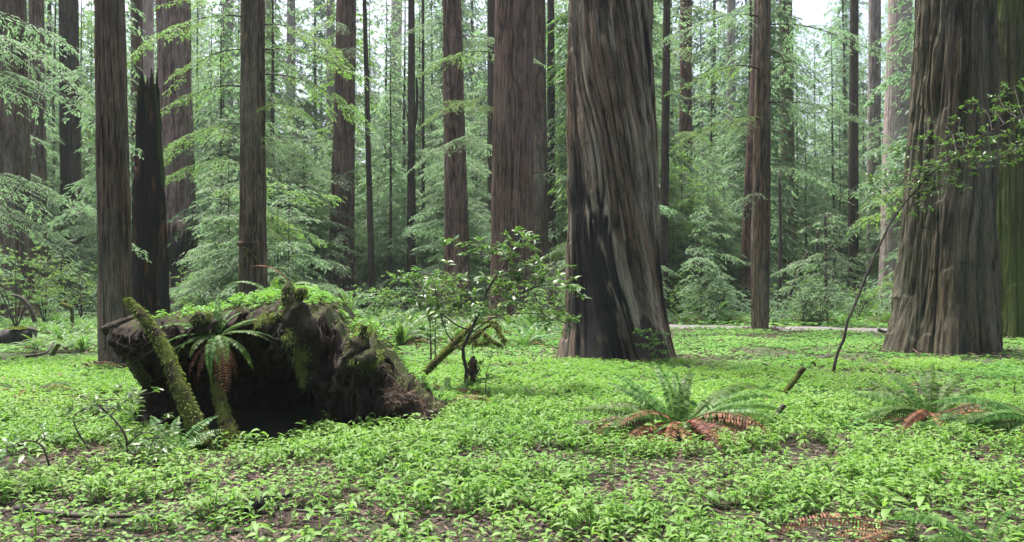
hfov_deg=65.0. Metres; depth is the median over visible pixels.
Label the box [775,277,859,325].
understory shrub
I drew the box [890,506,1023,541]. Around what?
sword fern
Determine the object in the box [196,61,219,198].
drooping conifer
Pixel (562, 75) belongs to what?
drooping conifer
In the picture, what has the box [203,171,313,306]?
young conifer
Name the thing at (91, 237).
young conifer
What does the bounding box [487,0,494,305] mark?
redwood tree
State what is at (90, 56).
drooping conifer
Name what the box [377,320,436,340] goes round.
fern clump
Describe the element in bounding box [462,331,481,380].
dead leaf bundle
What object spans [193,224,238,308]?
young conifer
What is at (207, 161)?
young conifer
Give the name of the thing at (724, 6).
tall conifer
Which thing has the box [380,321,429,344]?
fern clump
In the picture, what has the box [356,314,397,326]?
sword fern
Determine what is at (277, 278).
sword fern
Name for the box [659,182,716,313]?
young conifer
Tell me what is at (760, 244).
redwood tree
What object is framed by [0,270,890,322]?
undergrowth
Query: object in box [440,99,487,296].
young conifer
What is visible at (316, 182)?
young conifer
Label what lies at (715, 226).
young conifer
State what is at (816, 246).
pole stem
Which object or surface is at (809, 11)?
sky
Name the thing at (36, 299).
leafy shrub
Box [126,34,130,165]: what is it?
tall conifer
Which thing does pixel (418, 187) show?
young conifer
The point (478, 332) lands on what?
mossy twig tangle
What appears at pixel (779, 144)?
drooping conifer
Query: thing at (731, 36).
redwood tree
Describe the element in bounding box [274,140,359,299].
young conifer
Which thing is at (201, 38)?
tall conifer
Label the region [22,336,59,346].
fern clump
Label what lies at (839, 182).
young conifer
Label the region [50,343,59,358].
upright stick
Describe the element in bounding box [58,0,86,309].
tree
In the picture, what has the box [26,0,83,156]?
tall conifer
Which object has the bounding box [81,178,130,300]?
young conifer
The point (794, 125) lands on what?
drooping conifer
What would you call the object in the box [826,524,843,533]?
fallen twig
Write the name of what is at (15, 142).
redwood tree
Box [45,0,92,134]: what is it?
tall conifer
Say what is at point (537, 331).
fern clump
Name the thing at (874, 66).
redwood tree
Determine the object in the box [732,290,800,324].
understory shrub
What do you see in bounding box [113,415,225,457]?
lady fern
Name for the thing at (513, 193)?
redwood tree
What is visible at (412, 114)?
slender tree
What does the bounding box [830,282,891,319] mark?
leafy shrub
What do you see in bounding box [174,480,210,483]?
fallen twig
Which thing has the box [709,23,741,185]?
tall conifer
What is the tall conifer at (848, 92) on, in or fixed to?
on the ground at (272, 424)
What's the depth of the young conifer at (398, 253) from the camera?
49.52 m
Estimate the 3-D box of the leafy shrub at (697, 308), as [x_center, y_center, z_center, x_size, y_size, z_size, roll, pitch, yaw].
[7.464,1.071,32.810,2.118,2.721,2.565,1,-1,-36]
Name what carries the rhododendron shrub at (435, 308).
on the ground at (272, 424)
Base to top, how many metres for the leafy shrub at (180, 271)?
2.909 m
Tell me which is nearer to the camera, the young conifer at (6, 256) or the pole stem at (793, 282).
the young conifer at (6, 256)
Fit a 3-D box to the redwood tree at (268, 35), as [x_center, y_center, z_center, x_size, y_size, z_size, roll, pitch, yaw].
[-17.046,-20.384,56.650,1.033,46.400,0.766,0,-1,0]
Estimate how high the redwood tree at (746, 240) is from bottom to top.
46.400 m
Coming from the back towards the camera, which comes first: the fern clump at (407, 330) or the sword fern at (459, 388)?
the fern clump at (407, 330)
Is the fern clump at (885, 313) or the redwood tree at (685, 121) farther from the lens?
the redwood tree at (685, 121)
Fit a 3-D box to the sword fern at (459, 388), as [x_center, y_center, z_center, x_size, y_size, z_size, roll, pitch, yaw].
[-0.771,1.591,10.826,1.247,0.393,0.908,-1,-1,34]
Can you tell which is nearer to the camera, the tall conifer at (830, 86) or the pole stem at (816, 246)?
the pole stem at (816, 246)
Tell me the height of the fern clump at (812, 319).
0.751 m
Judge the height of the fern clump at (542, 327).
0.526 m
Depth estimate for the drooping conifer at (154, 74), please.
55.33 m
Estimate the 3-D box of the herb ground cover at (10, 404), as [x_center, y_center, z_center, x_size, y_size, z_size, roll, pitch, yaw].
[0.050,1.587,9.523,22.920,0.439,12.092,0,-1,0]
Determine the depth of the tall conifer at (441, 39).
71.13 m
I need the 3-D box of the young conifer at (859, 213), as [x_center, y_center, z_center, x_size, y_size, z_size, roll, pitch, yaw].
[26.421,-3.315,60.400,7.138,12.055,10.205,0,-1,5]
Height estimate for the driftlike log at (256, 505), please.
0.091 m
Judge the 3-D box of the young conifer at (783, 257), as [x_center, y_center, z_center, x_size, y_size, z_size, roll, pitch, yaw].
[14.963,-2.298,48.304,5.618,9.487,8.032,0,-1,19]
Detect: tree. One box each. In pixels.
[0,0,41,319]
[28,0,49,311]
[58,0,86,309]
[94,0,132,366]
[127,0,381,299]
[130,0,142,230]
[142,0,153,81]
[155,0,201,311]
[188,0,190,65]
[221,0,233,171]
[265,0,271,163]
[286,0,294,176]
[294,0,396,309]
[325,0,334,229]
[362,0,375,312]
[383,0,546,317]
[391,0,401,303]
[402,0,421,310]
[402,0,566,321]
[421,0,424,299]
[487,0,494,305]
[532,0,549,312]
[547,0,555,270]
[556,0,677,362]
[652,0,910,328]
[654,0,748,212]
[660,0,670,310]
[726,0,735,283]
[737,0,756,313]
[779,0,796,305]
[847,0,859,309]
[866,0,880,304]
[877,0,911,310]
[880,0,1002,357]
[893,0,1023,339]
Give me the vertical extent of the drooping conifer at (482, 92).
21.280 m
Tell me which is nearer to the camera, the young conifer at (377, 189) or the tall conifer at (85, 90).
the young conifer at (377, 189)
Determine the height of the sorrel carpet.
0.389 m
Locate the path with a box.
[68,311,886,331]
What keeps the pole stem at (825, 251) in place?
on the ground at (272, 424)
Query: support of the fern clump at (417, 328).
on the ground at (272, 424)
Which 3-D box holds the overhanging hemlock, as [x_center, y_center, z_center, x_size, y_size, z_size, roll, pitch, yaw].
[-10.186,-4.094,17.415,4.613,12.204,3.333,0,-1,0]
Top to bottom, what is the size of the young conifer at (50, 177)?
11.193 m
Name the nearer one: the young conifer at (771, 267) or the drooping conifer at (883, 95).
the young conifer at (771, 267)
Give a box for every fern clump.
[4,334,60,352]
[20,323,53,333]
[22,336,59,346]
[33,313,68,325]
[37,321,88,341]
[37,333,97,351]
[38,314,65,323]
[38,320,64,333]
[43,331,97,350]
[48,323,95,334]
[56,320,93,330]
[57,315,96,327]
[62,321,96,333]
[74,311,96,318]
[358,309,394,325]
[372,308,407,327]
[373,310,442,331]
[375,308,423,322]
[375,315,447,346]
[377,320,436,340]
[380,318,440,340]
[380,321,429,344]
[381,311,456,327]
[402,321,450,343]
[405,316,451,343]
[420,316,481,342]
[450,317,520,345]
[459,317,508,332]
[484,309,537,323]
[484,321,525,333]
[496,322,559,346]
[499,311,524,328]
[501,309,562,329]
[502,316,562,334]
[506,322,561,341]
[510,317,549,329]
[511,325,561,344]
[519,312,563,329]
[666,306,706,322]
[677,299,745,318]
[690,304,746,320]
[692,304,747,318]
[702,304,750,322]
[782,309,831,319]
[787,308,836,322]
[817,304,858,316]
[819,307,851,320]
[841,302,890,316]
[856,308,890,323]
[864,310,888,322]
[866,303,890,315]
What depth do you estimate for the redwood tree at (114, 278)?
14.44 m
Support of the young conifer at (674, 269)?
on the ground at (272, 424)
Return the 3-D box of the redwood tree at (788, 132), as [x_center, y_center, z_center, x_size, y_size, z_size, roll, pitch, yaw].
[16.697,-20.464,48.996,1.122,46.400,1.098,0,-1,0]
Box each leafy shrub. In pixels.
[0,245,73,326]
[0,258,91,324]
[42,262,97,318]
[169,264,212,306]
[170,258,220,312]
[171,285,237,310]
[349,272,410,316]
[400,260,473,324]
[409,272,479,327]
[505,280,564,333]
[664,265,718,317]
[770,270,831,314]
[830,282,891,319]
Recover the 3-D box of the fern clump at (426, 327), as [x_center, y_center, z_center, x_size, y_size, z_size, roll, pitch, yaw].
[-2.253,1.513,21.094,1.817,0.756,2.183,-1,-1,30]
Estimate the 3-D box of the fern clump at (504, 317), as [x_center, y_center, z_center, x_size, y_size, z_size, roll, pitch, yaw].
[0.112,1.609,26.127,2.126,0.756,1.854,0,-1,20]
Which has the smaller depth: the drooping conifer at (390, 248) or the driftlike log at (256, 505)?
the driftlike log at (256, 505)
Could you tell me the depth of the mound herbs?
9.32 m
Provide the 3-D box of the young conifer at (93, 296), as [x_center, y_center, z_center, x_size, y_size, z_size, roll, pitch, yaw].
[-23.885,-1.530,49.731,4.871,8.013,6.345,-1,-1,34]
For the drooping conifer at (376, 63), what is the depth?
59.70 m
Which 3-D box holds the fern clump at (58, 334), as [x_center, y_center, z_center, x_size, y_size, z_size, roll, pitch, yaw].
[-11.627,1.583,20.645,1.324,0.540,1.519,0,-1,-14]
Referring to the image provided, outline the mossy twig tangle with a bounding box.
[435,320,510,368]
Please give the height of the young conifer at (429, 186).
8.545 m
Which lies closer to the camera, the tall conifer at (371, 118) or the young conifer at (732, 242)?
the young conifer at (732, 242)
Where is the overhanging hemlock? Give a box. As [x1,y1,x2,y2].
[0,11,150,286]
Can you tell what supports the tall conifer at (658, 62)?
on the ground at (272, 424)
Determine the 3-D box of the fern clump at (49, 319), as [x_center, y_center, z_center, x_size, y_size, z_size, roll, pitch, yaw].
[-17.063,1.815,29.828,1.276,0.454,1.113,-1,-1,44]
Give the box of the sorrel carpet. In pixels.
[0,307,1023,541]
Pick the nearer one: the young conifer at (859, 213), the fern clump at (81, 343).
the fern clump at (81, 343)
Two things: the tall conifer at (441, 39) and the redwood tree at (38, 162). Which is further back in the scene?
the tall conifer at (441, 39)
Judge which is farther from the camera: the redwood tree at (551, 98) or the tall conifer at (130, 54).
the tall conifer at (130, 54)
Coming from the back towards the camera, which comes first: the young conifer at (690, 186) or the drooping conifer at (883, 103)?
the drooping conifer at (883, 103)
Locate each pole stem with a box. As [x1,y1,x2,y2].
[777,173,781,312]
[782,251,808,314]
[810,231,818,312]
[823,214,827,305]
[830,247,835,309]
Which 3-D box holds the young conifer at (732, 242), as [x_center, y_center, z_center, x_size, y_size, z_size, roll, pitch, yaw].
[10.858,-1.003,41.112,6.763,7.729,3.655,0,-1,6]
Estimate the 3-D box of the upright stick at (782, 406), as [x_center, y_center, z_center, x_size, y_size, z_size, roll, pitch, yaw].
[2.684,1.501,8.216,0.240,0.298,0.065,0,-1,0]
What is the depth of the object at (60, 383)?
10.80 m
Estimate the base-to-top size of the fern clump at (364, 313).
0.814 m
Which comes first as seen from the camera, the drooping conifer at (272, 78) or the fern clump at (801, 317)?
the fern clump at (801, 317)
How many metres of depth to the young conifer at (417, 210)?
48.26 m
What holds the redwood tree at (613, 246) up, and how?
on the ground at (272, 424)
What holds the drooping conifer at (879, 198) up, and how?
on the ground at (272, 424)
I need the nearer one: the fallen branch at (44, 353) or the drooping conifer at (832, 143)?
the fallen branch at (44, 353)
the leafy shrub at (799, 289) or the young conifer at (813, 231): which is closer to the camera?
the leafy shrub at (799, 289)
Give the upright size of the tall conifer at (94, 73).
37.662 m
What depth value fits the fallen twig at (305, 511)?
5.10 m
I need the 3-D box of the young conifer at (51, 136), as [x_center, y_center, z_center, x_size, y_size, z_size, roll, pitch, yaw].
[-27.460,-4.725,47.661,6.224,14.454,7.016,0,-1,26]
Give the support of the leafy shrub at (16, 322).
on the ground at (272, 424)
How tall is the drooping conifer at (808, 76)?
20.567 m
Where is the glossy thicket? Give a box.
[397,268,455,361]
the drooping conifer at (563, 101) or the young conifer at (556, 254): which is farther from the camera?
the drooping conifer at (563, 101)
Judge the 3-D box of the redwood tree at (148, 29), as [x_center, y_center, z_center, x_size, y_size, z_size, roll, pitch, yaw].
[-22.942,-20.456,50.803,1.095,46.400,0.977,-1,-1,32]
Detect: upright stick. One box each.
[11,294,36,321]
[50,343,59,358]
[60,302,74,326]
[771,403,786,422]
[781,366,805,393]
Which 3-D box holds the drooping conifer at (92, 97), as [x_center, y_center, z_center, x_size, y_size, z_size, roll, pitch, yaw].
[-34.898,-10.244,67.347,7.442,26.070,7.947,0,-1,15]
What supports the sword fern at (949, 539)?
on the ground at (272, 424)
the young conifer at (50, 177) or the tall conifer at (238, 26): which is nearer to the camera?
the young conifer at (50, 177)
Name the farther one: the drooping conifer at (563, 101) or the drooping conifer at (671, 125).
the drooping conifer at (671, 125)
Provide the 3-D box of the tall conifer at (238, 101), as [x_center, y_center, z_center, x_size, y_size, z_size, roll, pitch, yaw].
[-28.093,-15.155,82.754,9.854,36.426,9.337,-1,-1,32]
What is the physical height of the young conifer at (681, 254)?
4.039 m
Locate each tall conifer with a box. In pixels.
[26,0,82,170]
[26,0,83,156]
[26,0,91,271]
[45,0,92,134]
[55,33,94,157]
[82,1,130,213]
[126,0,155,158]
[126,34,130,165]
[127,0,207,148]
[191,0,217,151]
[191,1,214,139]
[191,4,213,146]
[193,7,216,149]
[199,0,240,137]
[201,0,306,154]
[277,0,364,214]
[295,0,368,213]
[300,4,356,161]
[355,0,379,297]
[355,45,383,182]
[360,30,406,203]
[402,0,469,180]
[405,0,439,154]
[406,0,442,203]
[406,0,486,198]
[421,0,486,201]
[433,0,486,117]
[439,0,486,197]
[464,0,562,201]
[653,1,678,138]
[653,4,678,143]
[654,0,701,192]
[654,0,741,209]
[674,0,747,240]
[675,0,725,205]
[693,47,741,169]
[703,33,743,167]
[707,0,834,207]
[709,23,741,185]
[717,0,812,263]
[771,0,812,157]
[793,22,820,195]
[799,0,883,300]
[811,16,866,197]
[815,0,884,282]
[816,0,866,207]
[820,0,867,198]
[881,1,914,136]
[881,3,914,160]
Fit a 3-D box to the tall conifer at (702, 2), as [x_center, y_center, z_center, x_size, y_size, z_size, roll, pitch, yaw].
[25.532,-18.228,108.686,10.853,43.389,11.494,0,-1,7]
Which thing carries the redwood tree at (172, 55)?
on the ground at (272, 424)
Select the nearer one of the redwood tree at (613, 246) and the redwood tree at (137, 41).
the redwood tree at (613, 246)
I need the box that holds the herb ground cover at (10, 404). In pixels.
[0,355,1023,541]
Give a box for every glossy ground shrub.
[0,423,62,470]
[52,384,189,464]
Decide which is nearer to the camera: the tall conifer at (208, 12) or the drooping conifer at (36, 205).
the drooping conifer at (36, 205)
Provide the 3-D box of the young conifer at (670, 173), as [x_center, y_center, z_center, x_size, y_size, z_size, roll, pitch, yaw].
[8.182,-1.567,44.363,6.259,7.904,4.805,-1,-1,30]
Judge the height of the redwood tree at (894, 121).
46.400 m
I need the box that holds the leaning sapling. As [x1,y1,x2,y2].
[831,77,1023,373]
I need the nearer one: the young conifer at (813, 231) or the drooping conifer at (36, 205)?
the drooping conifer at (36, 205)
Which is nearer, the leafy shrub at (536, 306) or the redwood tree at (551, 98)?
the leafy shrub at (536, 306)
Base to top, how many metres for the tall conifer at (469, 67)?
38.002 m
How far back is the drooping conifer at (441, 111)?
71.45 m
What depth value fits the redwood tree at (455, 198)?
35.38 m
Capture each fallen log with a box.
[0,326,37,343]
[511,362,555,364]
[775,315,822,321]
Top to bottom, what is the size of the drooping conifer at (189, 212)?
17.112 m
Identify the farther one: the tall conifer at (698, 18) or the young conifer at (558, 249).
the tall conifer at (698, 18)
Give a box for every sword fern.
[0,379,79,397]
[93,361,118,369]
[159,293,271,399]
[227,276,335,298]
[327,289,381,309]
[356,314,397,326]
[422,377,495,396]
[437,381,493,404]
[572,362,781,454]
[746,384,774,391]
[776,511,981,541]
[847,363,1022,437]
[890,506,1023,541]
[914,395,1023,447]
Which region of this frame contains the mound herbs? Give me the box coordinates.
[145,284,453,404]
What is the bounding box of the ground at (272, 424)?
[0,292,1023,541]
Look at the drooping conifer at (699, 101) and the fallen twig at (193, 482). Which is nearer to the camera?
the fallen twig at (193, 482)
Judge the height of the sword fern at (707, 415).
0.928 m
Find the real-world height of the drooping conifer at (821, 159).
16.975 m
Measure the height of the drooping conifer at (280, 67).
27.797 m
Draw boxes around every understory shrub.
[376,293,414,313]
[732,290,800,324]
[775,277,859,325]
[781,282,830,324]
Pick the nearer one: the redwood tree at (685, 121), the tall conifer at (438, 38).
the redwood tree at (685, 121)
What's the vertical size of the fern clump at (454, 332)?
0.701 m
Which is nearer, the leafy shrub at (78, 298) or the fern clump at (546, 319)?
the fern clump at (546, 319)
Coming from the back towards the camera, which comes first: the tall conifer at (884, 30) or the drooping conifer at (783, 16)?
the tall conifer at (884, 30)
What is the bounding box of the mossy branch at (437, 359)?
[417,321,476,377]
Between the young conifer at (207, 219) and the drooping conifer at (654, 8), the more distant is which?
the drooping conifer at (654, 8)
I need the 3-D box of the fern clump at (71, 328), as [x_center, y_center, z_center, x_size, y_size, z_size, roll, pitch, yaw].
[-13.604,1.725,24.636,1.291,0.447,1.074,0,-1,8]
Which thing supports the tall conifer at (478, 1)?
on the ground at (272, 424)
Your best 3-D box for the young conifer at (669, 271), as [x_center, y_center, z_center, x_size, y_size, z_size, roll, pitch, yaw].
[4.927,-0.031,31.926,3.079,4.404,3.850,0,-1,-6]
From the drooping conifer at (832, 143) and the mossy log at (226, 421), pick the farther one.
the drooping conifer at (832, 143)
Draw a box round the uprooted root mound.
[98,281,456,427]
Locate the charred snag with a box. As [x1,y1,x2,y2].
[131,67,170,318]
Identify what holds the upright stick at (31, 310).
on the ground at (272, 424)
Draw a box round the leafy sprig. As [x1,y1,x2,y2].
[633,327,671,361]
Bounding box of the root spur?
[125,358,136,379]
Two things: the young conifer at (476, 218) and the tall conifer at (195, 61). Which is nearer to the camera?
the young conifer at (476, 218)
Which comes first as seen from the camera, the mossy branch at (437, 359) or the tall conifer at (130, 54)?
the mossy branch at (437, 359)
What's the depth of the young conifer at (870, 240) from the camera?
48.67 m
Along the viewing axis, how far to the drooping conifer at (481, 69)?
67.44 m
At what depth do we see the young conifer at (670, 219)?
43.02 m
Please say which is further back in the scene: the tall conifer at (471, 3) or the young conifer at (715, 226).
the tall conifer at (471, 3)
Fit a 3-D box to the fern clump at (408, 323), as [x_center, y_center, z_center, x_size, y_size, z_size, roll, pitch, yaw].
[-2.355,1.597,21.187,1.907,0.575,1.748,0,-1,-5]
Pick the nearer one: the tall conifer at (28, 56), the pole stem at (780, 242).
the pole stem at (780, 242)
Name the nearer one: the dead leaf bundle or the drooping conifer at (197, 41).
the dead leaf bundle
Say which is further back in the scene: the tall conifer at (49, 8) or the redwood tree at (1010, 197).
the tall conifer at (49, 8)
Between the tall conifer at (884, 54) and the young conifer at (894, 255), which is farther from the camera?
the tall conifer at (884, 54)
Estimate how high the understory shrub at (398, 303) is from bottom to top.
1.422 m
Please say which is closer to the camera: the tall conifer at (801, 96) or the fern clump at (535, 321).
the fern clump at (535, 321)
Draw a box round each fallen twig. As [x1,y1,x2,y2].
[71,530,113,536]
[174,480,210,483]
[293,508,347,513]
[562,525,577,530]
[594,475,618,476]
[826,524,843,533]
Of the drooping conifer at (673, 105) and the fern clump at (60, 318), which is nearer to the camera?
the fern clump at (60, 318)
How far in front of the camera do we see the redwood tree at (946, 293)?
17.23 m
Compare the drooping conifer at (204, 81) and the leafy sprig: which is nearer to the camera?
the leafy sprig
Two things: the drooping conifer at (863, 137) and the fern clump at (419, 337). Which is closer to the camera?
the fern clump at (419, 337)
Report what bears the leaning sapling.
on the ground at (272, 424)
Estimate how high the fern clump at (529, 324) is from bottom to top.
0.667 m
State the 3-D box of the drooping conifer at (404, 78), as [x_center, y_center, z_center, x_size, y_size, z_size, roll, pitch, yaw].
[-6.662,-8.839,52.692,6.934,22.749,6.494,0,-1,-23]
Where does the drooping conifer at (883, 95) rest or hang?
on the ground at (272, 424)
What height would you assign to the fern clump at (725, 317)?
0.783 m
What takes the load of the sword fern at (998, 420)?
on the ground at (272, 424)
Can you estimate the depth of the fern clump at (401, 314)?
23.13 m
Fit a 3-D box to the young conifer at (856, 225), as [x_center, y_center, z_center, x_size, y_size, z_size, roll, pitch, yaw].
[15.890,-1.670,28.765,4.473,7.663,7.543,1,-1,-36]
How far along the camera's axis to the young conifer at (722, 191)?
48.40 m
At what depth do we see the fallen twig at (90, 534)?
4.75 m
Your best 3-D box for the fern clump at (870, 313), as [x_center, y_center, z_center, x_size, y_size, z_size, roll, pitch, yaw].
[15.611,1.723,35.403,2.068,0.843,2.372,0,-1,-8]
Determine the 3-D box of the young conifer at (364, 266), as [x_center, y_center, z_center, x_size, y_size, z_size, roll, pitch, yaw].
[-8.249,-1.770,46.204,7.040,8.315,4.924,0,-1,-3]
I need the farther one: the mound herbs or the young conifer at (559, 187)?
the young conifer at (559, 187)
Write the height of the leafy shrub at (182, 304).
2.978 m
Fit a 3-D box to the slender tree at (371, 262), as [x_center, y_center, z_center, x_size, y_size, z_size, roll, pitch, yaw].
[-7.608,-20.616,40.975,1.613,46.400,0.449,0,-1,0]
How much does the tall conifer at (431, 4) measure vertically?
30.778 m
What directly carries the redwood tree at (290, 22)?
on the ground at (272, 424)
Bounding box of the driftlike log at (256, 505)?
[234,490,308,513]
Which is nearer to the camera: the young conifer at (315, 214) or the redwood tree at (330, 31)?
the young conifer at (315, 214)
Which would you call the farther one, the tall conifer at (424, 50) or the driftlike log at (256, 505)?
the tall conifer at (424, 50)
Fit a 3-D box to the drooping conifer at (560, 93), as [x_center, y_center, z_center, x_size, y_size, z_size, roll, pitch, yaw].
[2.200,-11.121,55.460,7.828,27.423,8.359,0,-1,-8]
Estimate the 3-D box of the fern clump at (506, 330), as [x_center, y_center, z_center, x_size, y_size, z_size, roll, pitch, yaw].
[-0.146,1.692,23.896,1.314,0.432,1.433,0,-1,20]
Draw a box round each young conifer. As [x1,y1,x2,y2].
[0,254,20,324]
[0,268,26,327]
[28,74,96,303]
[30,135,56,284]
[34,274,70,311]
[46,145,95,300]
[48,164,96,301]
[50,145,96,296]
[50,150,132,308]
[53,183,204,294]
[54,119,130,294]
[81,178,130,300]
[82,157,97,291]
[84,285,96,308]
[168,113,331,270]
[169,118,283,306]
[169,194,236,303]
[170,148,328,298]
[173,206,238,310]
[178,184,272,310]
[187,164,280,304]
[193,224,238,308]
[195,118,234,221]
[197,168,346,297]
[198,134,225,258]
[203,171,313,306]
[208,182,351,296]
[218,169,321,290]
[266,98,367,294]
[266,111,304,179]
[267,175,325,275]
[267,196,331,289]
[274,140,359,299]
[276,133,378,295]
[281,181,342,297]
[284,123,367,292]
[285,135,315,266]
[309,126,382,301]
[315,177,375,304]
[318,201,361,277]
[327,176,422,308]
[354,226,379,306]
[355,193,378,301]
[356,147,470,301]
[357,122,419,303]
[361,176,486,312]
[362,141,428,306]
[376,191,430,309]
[380,176,474,308]
[391,99,489,300]
[396,197,443,311]
[398,130,560,314]
[403,175,489,313]
[405,88,491,291]
[406,143,487,285]
[414,178,443,303]
[432,159,486,300]
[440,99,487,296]
[519,205,682,323]
[535,227,567,317]
[538,163,567,306]
[541,225,567,293]
[550,155,566,291]
[555,128,566,254]
[556,217,567,309]
[562,159,699,287]
[564,164,696,315]
[655,94,695,246]
[658,143,735,302]
[658,145,720,314]
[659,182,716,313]
[659,236,695,310]
[661,265,682,317]
[668,157,801,312]
[668,179,737,306]
[668,209,729,312]
[668,235,709,311]
[669,158,739,308]
[669,172,702,272]
[669,222,690,292]
[670,151,740,307]
[670,177,784,310]
[670,205,746,322]
[670,221,721,303]
[681,213,741,308]
[690,184,740,300]
[691,191,786,306]
[692,110,777,281]
[692,138,737,303]
[704,215,775,312]
[711,219,795,309]
[730,166,808,300]
[738,233,777,308]
[769,212,856,321]
[770,143,813,285]
[771,90,861,301]
[771,155,864,303]
[798,106,866,304]
[804,188,865,300]
[810,217,872,309]
[827,156,866,289]
[841,115,883,289]
[845,189,881,285]
[846,186,903,298]
[880,227,900,307]
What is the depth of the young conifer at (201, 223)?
32.77 m
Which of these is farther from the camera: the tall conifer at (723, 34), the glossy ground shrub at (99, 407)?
the tall conifer at (723, 34)
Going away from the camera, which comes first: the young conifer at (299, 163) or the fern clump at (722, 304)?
the fern clump at (722, 304)
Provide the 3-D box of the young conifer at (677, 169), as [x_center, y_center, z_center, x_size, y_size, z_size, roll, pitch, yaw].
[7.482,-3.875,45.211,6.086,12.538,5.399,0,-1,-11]
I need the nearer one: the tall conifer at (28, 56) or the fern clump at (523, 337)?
the fern clump at (523, 337)
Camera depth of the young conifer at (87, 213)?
60.98 m
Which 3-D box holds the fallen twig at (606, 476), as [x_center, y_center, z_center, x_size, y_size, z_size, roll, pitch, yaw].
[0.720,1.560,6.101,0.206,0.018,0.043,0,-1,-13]
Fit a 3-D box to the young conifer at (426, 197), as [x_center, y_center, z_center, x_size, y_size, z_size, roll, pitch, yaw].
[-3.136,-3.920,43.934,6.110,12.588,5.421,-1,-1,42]
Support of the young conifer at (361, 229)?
on the ground at (272, 424)
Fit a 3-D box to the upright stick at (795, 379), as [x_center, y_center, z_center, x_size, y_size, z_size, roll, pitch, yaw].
[3.747,1.482,10.731,0.362,0.425,0.079,0,-1,0]
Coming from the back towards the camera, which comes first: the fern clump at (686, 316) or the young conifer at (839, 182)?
the young conifer at (839, 182)
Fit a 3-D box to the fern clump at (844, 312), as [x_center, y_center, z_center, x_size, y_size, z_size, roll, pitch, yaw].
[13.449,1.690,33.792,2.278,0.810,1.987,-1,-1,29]
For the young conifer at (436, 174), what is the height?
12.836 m
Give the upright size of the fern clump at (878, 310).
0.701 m
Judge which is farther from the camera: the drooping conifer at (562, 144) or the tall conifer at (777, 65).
the tall conifer at (777, 65)
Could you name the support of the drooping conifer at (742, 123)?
on the ground at (272, 424)
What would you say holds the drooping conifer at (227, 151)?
on the ground at (272, 424)
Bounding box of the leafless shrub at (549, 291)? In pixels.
[533,237,565,320]
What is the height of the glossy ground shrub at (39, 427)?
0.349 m
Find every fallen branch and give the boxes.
[0,341,54,360]
[14,504,173,519]
[877,328,886,332]
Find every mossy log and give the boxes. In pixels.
[123,297,215,451]
[209,369,243,450]
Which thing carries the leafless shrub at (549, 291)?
on the ground at (272, 424)
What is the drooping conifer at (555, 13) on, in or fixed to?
on the ground at (272, 424)
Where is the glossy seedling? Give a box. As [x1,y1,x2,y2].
[464,354,506,393]
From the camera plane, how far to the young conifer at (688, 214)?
43.87 m
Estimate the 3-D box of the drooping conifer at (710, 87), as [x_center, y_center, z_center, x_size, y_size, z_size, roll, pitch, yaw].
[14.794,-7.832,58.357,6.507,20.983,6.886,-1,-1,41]
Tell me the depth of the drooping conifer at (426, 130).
65.63 m
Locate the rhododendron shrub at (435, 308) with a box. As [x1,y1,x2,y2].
[389,226,591,389]
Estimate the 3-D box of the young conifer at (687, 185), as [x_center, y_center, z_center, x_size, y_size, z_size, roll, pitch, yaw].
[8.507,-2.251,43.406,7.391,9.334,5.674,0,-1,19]
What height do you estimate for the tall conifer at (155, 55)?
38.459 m
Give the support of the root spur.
attached to the uprooted root mound
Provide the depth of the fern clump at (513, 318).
24.93 m
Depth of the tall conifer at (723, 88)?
134.16 m
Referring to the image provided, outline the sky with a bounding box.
[27,0,914,209]
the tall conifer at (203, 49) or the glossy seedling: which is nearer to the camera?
the glossy seedling
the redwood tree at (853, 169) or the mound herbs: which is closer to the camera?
the mound herbs
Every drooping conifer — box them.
[28,0,96,295]
[29,114,60,293]
[38,0,167,288]
[46,0,96,240]
[49,0,128,300]
[55,34,94,215]
[127,11,156,183]
[154,2,208,218]
[162,0,267,262]
[167,0,312,265]
[191,0,219,150]
[191,2,239,211]
[193,46,218,188]
[195,9,239,243]
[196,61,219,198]
[209,0,303,207]
[223,0,317,263]
[234,30,299,162]
[274,0,305,162]
[276,3,325,208]
[276,11,324,207]
[303,0,400,232]
[318,88,374,243]
[344,18,430,306]
[355,0,402,273]
[356,0,428,304]
[362,0,443,306]
[364,98,389,215]
[381,0,443,297]
[400,23,442,207]
[403,8,439,155]
[406,0,486,257]
[427,35,477,204]
[464,0,487,275]
[466,64,486,223]
[545,0,567,238]
[545,0,567,269]
[545,0,568,262]
[546,0,568,242]
[546,1,568,234]
[546,3,568,254]
[555,1,568,233]
[652,0,741,281]
[652,2,695,213]
[653,5,678,174]
[657,68,692,176]
[692,25,744,216]
[692,79,728,208]
[702,0,835,286]
[705,0,853,279]
[722,42,748,219]
[770,14,822,271]
[770,55,839,292]
[771,85,807,240]
[795,39,860,302]
[798,20,866,290]
[799,109,834,277]
[838,0,914,283]
[841,2,885,272]
[841,63,883,239]
[858,0,913,254]
[859,41,886,235]
[861,11,914,210]
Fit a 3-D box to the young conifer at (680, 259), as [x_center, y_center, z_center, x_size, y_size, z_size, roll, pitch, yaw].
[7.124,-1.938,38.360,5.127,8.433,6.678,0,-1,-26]
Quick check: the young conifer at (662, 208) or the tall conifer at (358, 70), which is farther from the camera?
the tall conifer at (358, 70)
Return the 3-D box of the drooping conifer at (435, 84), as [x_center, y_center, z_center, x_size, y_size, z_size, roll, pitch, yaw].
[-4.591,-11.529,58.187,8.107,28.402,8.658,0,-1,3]

